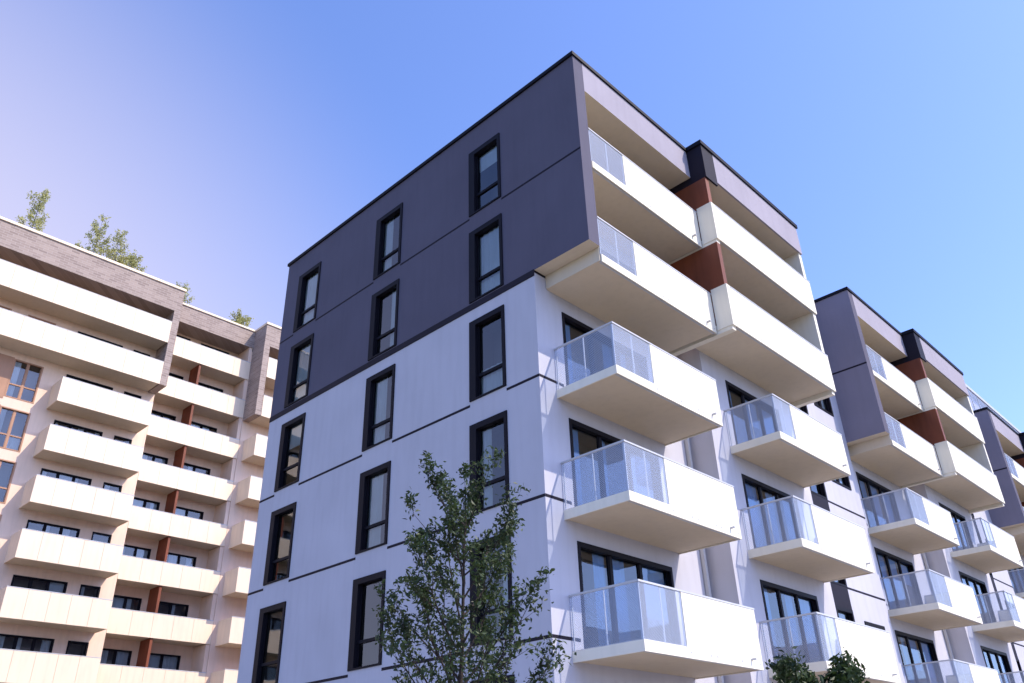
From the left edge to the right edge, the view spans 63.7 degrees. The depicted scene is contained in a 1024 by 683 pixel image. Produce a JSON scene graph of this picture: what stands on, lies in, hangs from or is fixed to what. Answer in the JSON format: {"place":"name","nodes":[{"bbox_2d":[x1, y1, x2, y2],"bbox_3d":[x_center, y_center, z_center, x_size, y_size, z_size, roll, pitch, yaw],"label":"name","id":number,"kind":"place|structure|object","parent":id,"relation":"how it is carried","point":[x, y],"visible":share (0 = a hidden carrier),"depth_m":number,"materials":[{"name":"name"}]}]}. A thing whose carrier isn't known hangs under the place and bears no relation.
{"place":"outdoors","nodes":[
{"label":"outdoors","id":0,"kind":"place"},
{"bbox_2d":[15,190,50,231],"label":"birch tree","id":1,"kind":"object","parent":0,"point":[40,205],"visible":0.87,"depth_m":53.10,"materials":[{"name":"green plant"}]},
{"bbox_2d":[75,212,113,254],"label":"birch tree","id":2,"kind":"object","parent":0,"point":[97,231],"visible":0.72,"depth_m":56.14,"materials":[{"name":"green plant"}]},
{"bbox_2d":[101,229,131,264],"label":"birch tree","id":3,"kind":"object","parent":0,"point":[122,259],"visible":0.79,"depth_m":55.80,"materials":[{"name":"green plant"}]},
{"bbox_2d":[123,250,147,271],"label":"birch tree","id":4,"kind":"object","parent":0,"point":[132,262],"visible":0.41,"depth_m":56.84,"materials":[{"name":"green plant"}]},
{"bbox_2d":[176,281,194,304],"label":"birch tree","id":5,"kind":"object","parent":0,"point":[187,288],"visible":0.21,"depth_m":60.64,"materials":[{"name":"green plant"}]},
{"bbox_2d":[229,308,254,326],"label":"birch tree","id":6,"kind":"object","parent":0,"point":[240,319],"visible":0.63,"depth_m":62.42,"materials":[{"name":"green plant"}]},
{"bbox_2d":[0,0,1023,431],"label":"sky","id":7,"kind":"structure","parent":0,"point":[227,139],"materials":[{"name":"blue"}]},
{"bbox_2d":[535,92,1023,528],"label":"walls","id":8,"kind":"structure","parent":0,"point":[609,127],"depth_m":26.30,"materials":[{"name":"paint"}]},
{"bbox_2d":[582,64,1023,451],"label":"walls","id":9,"kind":"structure","parent":8,"relation":"on","point":[601,92],"depth_m":25.70,"materials":[{"name":"grey paint"}]},
{"bbox_2d":[815,290,1023,527],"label":"walls","id":10,"kind":"structure","parent":8,"relation":"on","point":[858,407],"depth_m":33.94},
{"bbox_2d":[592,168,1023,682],"bbox_3d":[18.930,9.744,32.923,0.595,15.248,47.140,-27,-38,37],"label":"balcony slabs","id":11,"kind":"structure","parent":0,"point":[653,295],"depth_m":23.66,"materials":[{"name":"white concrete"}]},
{"bbox_2d":[629,190,1022,678],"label":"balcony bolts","id":12,"kind":"object","parent":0,"point":[799,444],"visible":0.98,"depth_m":23.46,"materials":[{"name":"silver metal"}]},
{"bbox_2d":[692,234,1021,675],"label":"balcony spouts","id":13,"kind":"object","parent":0,"point":[732,527],"visible":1,"depth_m":23.36,"materials":[{"name":"grey metal"}]},
{"label":"pavement","id":14,"kind":"structure","parent":0,"visible":0},
{"bbox_2d":[372,445,576,682],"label":"young deciduous tree","id":15,"kind":"object","parent":14,"relation":"on","point":[418,540],"visible":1,"depth_m":9.80,"materials":[{"name":"green plant"}]},
{"bbox_2d":[237,237,1023,682],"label":"walls","id":16,"kind":"structure","parent":14,"relation":"on","point":[431,377],"depth_m":22.41,"materials":[{"name":"white paint"}]},
{"bbox_2d":[248,146,1023,682],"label":"facade joints","id":17,"kind":"object","parent":16,"relation":"attached to","point":[420,336],"visible":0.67,"depth_m":23.29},
{"bbox_2d":[251,133,1023,682],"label":"window frames","id":18,"kind":"structure","parent":16,"relation":"attached to","point":[473,377],"depth_m":23.79,"materials":[{"name":"black metal"}]},
{"bbox_2d":[259,156,1023,682],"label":"window sashes","id":19,"kind":"object","parent":18,"relation":"in","point":[629,488],"depth_m":24.21,"materials":[{"name":"black metal"}]},
{"bbox_2d":[262,144,1023,682],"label":"rooms","id":20,"kind":"object","parent":18,"relation":"attached to","point":[490,338],"visible":0.02,"depth_m":22.89,"materials":[{"name":"black glass"}]},
{"bbox_2d":[289,146,1010,634],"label":"curtains","id":21,"kind":"object","parent":18,"relation":"attached to","point":[489,262],"visible":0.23,"depth_m":23.54,"materials":[{"name":"fabric"}]},
{"bbox_2d":[565,324,1023,682],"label":"window panes","id":22,"kind":"object","parent":18,"relation":"attached to","point":[653,609],"visible":0.21,"depth_m":23.06,"materials":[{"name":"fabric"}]},
{"bbox_2d":[270,56,1023,515],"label":"walls","id":23,"kind":"structure","parent":16,"relation":"on","point":[550,214],"depth_m":24.69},
{"bbox_2d":[287,51,1023,435],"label":"roof coping","id":24,"kind":"object","parent":16,"relation":"on","point":[515,95],"visible":0.31,"depth_m":27.47,"materials":[{"name":"black metal"}]},
{"bbox_2d":[699,144,926,361],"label":"fascia","id":25,"kind":"structure","parent":24,"relation":"attached to","point":[708,166],"depth_m":26.65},
{"bbox_2d":[712,155,968,395],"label":"fascia","id":26,"kind":"structure","parent":24,"relation":"attached to","point":[737,189],"depth_m":29.15,"materials":[{"name":"grey paint"}]},
{"bbox_2d":[968,395,983,410],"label":"penthouse","id":27,"kind":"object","parent":24,"relation":"on","point":[976,404],"depth_m":49.64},
{"bbox_2d":[966,384,1021,432],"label":"roof","id":28,"kind":"object","parent":27,"relation":"on","point":[981,400],"visible":0.08,"depth_m":50.86,"materials":[{"name":"metal"}]},
{"bbox_2d":[968,390,1013,428],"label":"penthouse rail","id":29,"kind":"object","parent":24,"relation":"on","point":[978,402],"visible":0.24,"depth_m":47.97,"materials":[{"name":"clear glass"}]},
{"bbox_2d":[545,171,1023,682],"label":"balcony slabs","id":30,"kind":"structure","parent":16,"relation":"attached to","point":[588,282],"depth_m":23.84,"materials":[{"name":"white concrete"}]},
{"bbox_2d":[554,127,1023,682],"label":"balcony rails","id":31,"kind":"object","parent":30,"relation":"on","point":[678,591],"visible":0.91,"depth_m":21.89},
{"bbox_2d":[556,155,1023,682],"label":"balcony panels","id":32,"kind":"object","parent":16,"relation":"attached to","point":[727,633],"visible":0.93,"depth_m":23.43,"materials":[{"name":"white paint"}]},
{"bbox_2d":[667,239,1023,513],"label":"divider wall","id":33,"kind":"structure","parent":32,"relation":"on","point":[805,327],"depth_m":29.03,"materials":[{"name":"beige paint"}]},
{"bbox_2d":[670,177,1023,509],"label":"divider wall","id":34,"kind":"structure","parent":32,"relation":"on","point":[704,268],"depth_m":26.14,"materials":[{"name":"brown wood"}]},
{"bbox_2d":[669,145,1023,461],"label":"divider wall","id":35,"kind":"structure","parent":34,"relation":"on","point":[695,166],"depth_m":26.88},
{"bbox_2d":[675,356,957,682],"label":"rainwater pipe","id":36,"kind":"object","parent":16,"relation":"attached to","point":[702,551],"visible":0.13,"depth_m":23.44,"materials":[{"name":"metal"}]},
{"bbox_2d":[811,493,1017,658],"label":"window spandrels","id":37,"kind":"object","parent":16,"relation":"attached to","point":[841,597],"depth_m":27.19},
{"bbox_2d":[765,646,870,682],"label":"young deciduous tree","id":38,"kind":"object","parent":14,"relation":"on","point":[841,671],"visible":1,"depth_m":9.43,"materials":[{"name":"green plant"}]},
{"label":"ground","id":39,"kind":"structure","parent":0,"visible":0},
{"bbox_2d":[0,298,273,682],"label":"walls","id":40,"kind":"structure","parent":39,"relation":"on","point":[15,518],"depth_m":49.69,"materials":[{"name":"beige paint"}]},
{"bbox_2d":[0,353,14,405],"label":"tan cladding","id":41,"kind":"structure","parent":40,"relation":"attached to","point":[6,363],"depth_m":47.32,"materials":[{"name":"beige paint"}]},
{"bbox_2d":[0,305,55,520],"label":"window frames","id":42,"kind":"structure","parent":40,"relation":"attached to","point":[18,398],"depth_m":47.19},
{"bbox_2d":[0,320,41,501],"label":"window sashes","id":43,"kind":"object","parent":42,"relation":"in","point":[14,418],"depth_m":46.97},
{"bbox_2d":[0,361,218,663],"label":"rooms","id":44,"kind":"object","parent":40,"relation":"in","point":[6,467],"visible":0.07,"depth_m":47.71,"materials":[{"name":"black"}]},
{"bbox_2d":[0,331,228,669],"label":"window frames","id":45,"kind":"structure","parent":40,"relation":"attached to","point":[88,479],"depth_m":49.63,"materials":[{"name":"black metal"}]},
{"bbox_2d":[0,362,220,669],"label":"window panes","id":46,"kind":"object","parent":45,"relation":"attached to","point":[13,443],"visible":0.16,"depth_m":48.14,"materials":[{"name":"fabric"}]},
{"bbox_2d":[12,340,221,669],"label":"window sashes","id":47,"kind":"object","parent":45,"relation":"in","point":[98,588],"depth_m":48.73,"materials":[{"name":"black metal"}]},
{"bbox_2d":[0,285,274,682],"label":"balcony slabs","id":48,"kind":"structure","parent":40,"relation":"attached to","point":[60,312],"depth_m":50.34,"materials":[{"name":"beige concrete"}]},
{"bbox_2d":[0,259,276,682],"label":"balcony panels","id":49,"kind":"object","parent":48,"relation":"on","point":[30,605],"visible":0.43,"depth_m":48.86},
{"bbox_2d":[0,259,277,672],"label":"balcony rails","id":50,"kind":"object","parent":49,"relation":"on","point":[125,493],"visible":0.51,"depth_m":49.17,"materials":[{"name":"beige metal"}]},
{"bbox_2d":[136,364,200,666],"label":"divider wall","id":51,"kind":"structure","parent":48,"relation":"on","point":[143,657],"depth_m":51.11,"materials":[{"name":"brown wood"}]},
{"bbox_2d":[148,311,269,422],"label":"fin","id":52,"kind":"object","parent":48,"relation":"on","point":[256,385],"visible":0.62,"depth_m":57.20,"materials":[{"name":"beige paint"}]},
{"bbox_2d":[0,219,280,359],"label":"parapet band","id":53,"kind":"object","parent":40,"relation":"attached to","point":[28,249],"visible":0.49,"depth_m":53.07,"materials":[{"name":"grey brick"}]},
{"bbox_2d":[0,216,281,331],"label":"roof coping","id":54,"kind":"object","parent":53,"relation":"on","point":[113,262],"visible":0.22,"depth_m":53.50,"materials":[{"name":"grey metal"}]},
{"bbox_2d":[190,347,252,671],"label":"party wall","id":55,"kind":"structure","parent":40,"relation":"attached to","point":[206,612],"depth_m":53.85,"materials":[{"name":"beige paint"}]}
]}

